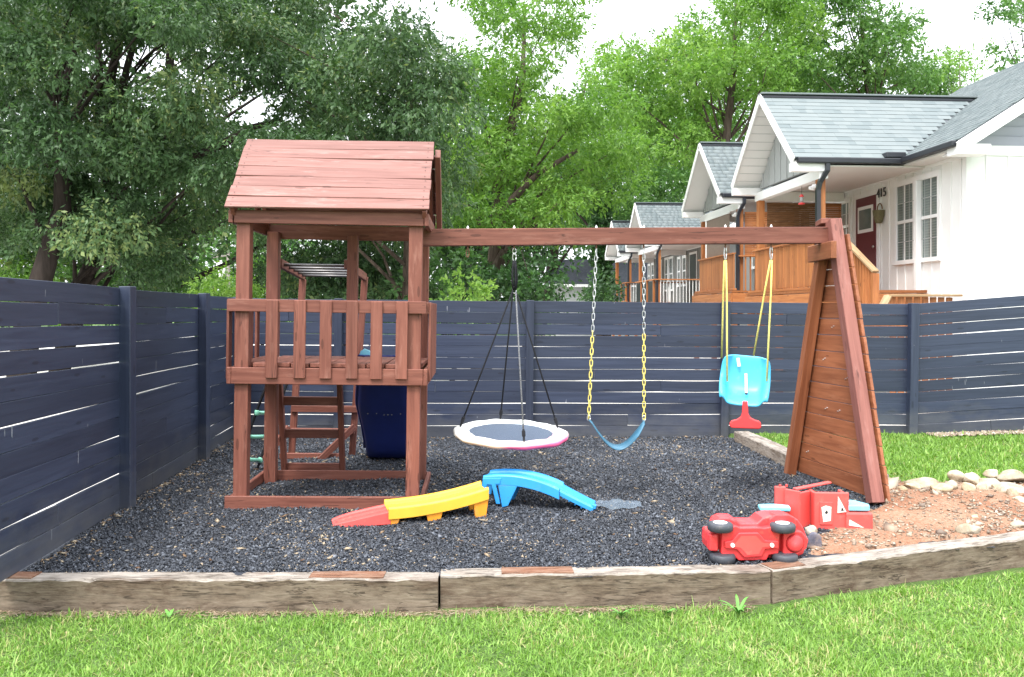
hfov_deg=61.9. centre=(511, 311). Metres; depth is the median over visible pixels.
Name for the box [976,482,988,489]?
stone
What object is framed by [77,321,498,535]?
ground
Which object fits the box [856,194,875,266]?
door
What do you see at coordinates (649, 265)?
window
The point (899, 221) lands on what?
window
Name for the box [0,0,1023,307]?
sky
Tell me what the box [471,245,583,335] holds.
shrub
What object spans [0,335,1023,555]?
gravel yard
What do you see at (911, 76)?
maple tree
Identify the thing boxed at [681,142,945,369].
house
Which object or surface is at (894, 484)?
gravel
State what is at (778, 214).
bamboo blind
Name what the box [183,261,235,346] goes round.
shrub
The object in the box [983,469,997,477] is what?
stone
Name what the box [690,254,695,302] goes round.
door
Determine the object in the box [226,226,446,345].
oak tree
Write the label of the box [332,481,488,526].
toy coaster track
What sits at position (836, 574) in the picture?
railway tie
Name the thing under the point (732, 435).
side lawn
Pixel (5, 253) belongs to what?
shade tree
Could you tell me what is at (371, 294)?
shrub
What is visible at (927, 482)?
stone
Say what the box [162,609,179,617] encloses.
weed
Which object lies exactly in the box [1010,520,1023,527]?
stone
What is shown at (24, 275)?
shrub
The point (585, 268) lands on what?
house
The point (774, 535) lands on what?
ride on car
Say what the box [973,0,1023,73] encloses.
edge tree
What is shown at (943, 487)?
stone
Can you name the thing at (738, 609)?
weed
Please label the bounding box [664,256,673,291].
window
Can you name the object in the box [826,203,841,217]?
bamboo blind
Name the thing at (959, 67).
tree
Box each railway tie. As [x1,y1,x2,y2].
[0,571,439,612]
[440,564,770,608]
[734,431,797,471]
[758,531,1023,603]
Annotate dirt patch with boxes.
[811,481,1023,554]
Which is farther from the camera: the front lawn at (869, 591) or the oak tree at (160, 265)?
the oak tree at (160, 265)
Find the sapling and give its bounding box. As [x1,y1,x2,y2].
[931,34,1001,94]
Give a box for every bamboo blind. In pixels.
[744,212,793,254]
[767,203,814,246]
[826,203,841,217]
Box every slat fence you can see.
[0,277,232,581]
[233,296,1023,437]
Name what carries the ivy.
attached to the ivy tree at (676, 175)
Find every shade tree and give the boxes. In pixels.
[0,0,471,339]
[429,135,592,334]
[432,0,852,335]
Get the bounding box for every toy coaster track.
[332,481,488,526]
[482,469,596,510]
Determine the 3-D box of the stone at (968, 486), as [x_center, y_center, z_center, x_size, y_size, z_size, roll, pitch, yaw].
[4.042,1.572,7.551,0.115,0.121,0.151,0,0,30]
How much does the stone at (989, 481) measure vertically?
0.094 m
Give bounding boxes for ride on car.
[702,510,807,564]
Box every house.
[213,252,229,286]
[546,260,647,335]
[605,220,676,335]
[625,202,751,347]
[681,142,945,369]
[731,61,1023,399]
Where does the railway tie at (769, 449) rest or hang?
on the side lawn at (732, 435)
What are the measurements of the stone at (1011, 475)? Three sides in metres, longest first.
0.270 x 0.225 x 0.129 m
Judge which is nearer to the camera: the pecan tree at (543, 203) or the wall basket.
the wall basket
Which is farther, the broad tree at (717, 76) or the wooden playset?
the broad tree at (717, 76)
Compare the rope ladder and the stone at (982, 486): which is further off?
the rope ladder
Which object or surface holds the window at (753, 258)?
in the house at (709, 189)
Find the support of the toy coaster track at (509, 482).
on the rubber mulch
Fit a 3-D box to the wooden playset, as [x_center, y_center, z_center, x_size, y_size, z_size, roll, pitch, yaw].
[0.213,0.102,8.457,5.849,3.270,2.888,1,0,-3]
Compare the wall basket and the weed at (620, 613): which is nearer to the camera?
the weed at (620, 613)
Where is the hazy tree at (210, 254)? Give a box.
[142,196,315,322]
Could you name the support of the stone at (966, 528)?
on the dirt patch
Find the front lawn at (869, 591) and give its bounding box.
[0,567,1023,676]
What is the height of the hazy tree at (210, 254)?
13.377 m
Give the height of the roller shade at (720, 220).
1.165 m
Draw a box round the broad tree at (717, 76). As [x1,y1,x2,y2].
[575,0,840,178]
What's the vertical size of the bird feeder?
0.490 m
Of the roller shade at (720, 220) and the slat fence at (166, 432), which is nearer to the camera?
the slat fence at (166, 432)
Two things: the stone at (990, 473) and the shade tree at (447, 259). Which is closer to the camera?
the stone at (990, 473)
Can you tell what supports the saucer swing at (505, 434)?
hanging from the wooden playset
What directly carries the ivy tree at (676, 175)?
on the gravel yard at (431, 380)
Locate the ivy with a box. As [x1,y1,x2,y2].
[586,175,620,300]
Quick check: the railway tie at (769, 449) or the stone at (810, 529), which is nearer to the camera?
the stone at (810, 529)
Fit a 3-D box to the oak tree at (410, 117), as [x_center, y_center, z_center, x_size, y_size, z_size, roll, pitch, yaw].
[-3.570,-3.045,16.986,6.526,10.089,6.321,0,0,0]
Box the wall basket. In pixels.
[873,203,884,222]
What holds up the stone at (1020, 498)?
on the dirt patch
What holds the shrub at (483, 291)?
on the gravel yard at (431, 380)
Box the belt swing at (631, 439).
[587,248,645,449]
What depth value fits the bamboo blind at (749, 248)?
21.66 m
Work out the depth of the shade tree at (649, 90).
59.07 m
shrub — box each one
[0,253,99,325]
[54,239,213,336]
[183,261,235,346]
[219,249,305,344]
[291,259,440,345]
[383,246,500,380]
[429,261,499,391]
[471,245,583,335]
[576,266,626,335]
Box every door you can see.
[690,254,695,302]
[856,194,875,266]
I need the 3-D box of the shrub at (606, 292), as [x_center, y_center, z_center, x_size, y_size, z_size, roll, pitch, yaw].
[4.115,-0.039,39.487,2.345,4.078,4.701,0,0,0]
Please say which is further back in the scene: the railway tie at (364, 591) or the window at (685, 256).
the window at (685, 256)
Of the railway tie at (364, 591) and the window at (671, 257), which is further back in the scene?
the window at (671, 257)
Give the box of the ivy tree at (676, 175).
[533,87,745,335]
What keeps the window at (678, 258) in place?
in the house at (655, 215)
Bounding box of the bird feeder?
[798,187,804,204]
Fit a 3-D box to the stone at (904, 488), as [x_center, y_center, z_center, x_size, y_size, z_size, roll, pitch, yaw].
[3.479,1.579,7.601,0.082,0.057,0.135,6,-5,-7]
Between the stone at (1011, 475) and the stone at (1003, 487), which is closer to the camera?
the stone at (1003, 487)
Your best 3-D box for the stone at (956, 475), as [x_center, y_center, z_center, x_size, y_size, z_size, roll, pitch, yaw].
[4.153,1.533,7.970,0.161,0.113,0.173,-1,1,-2]
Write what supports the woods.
on the ground at (292, 333)
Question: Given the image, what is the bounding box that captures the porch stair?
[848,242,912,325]
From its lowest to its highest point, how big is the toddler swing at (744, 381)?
1.666 m
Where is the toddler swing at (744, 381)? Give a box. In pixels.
[719,247,772,428]
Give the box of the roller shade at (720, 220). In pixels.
[705,211,729,257]
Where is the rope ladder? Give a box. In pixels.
[250,384,287,468]
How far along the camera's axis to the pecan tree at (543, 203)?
22.60 m
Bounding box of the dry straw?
[0,602,755,622]
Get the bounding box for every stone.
[805,525,817,534]
[807,532,821,548]
[897,486,908,490]
[903,483,923,488]
[904,477,939,487]
[930,483,953,491]
[945,480,957,489]
[947,470,964,481]
[955,523,980,533]
[961,482,975,490]
[963,472,979,484]
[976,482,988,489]
[979,478,998,486]
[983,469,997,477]
[992,482,1023,492]
[997,469,1023,481]
[1006,488,1019,495]
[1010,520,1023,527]
[1013,496,1023,501]
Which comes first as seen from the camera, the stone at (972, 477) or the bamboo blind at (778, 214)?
the stone at (972, 477)
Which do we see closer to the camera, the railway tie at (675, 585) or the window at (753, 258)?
the railway tie at (675, 585)
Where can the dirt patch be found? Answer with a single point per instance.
(920, 520)
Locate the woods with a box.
[0,168,682,334]
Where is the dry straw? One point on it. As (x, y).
(263, 612)
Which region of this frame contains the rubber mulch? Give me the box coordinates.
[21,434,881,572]
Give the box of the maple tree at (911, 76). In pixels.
[778,0,980,94]
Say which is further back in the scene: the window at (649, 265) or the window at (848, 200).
the window at (649, 265)
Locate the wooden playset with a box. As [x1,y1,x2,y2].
[224,139,890,509]
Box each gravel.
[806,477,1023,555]
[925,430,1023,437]
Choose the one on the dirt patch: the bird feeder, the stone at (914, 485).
the stone at (914, 485)
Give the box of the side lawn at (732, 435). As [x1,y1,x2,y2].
[728,430,1023,480]
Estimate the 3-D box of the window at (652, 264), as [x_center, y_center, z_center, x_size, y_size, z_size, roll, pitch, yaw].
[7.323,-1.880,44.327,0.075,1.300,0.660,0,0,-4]
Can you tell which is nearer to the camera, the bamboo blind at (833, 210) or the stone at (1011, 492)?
the stone at (1011, 492)
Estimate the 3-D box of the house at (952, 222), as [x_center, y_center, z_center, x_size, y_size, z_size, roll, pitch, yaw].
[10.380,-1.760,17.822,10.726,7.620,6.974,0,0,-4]
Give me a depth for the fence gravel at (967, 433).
10.95 m
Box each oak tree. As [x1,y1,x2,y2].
[0,0,215,376]
[48,0,286,371]
[204,0,493,299]
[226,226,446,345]
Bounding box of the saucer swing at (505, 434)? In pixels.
[453,248,568,449]
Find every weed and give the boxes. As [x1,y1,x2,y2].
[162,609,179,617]
[610,608,634,615]
[718,594,750,613]
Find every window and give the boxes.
[648,263,650,281]
[651,263,653,278]
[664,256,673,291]
[677,256,680,286]
[681,255,686,285]
[751,257,754,268]
[836,197,851,238]
[893,169,941,264]
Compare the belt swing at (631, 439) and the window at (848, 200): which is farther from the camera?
the window at (848, 200)
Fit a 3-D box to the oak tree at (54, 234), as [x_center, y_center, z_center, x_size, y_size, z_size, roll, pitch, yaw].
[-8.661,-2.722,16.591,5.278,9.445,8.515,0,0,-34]
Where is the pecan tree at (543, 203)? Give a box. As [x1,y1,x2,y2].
[424,0,666,357]
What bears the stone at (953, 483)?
on the dirt patch
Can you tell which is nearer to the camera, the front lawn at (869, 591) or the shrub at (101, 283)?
the front lawn at (869, 591)
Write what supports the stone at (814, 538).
on the dirt patch
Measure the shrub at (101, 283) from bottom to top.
4.556 m
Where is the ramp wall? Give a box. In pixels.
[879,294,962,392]
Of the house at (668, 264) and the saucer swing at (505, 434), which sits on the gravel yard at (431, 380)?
the house at (668, 264)

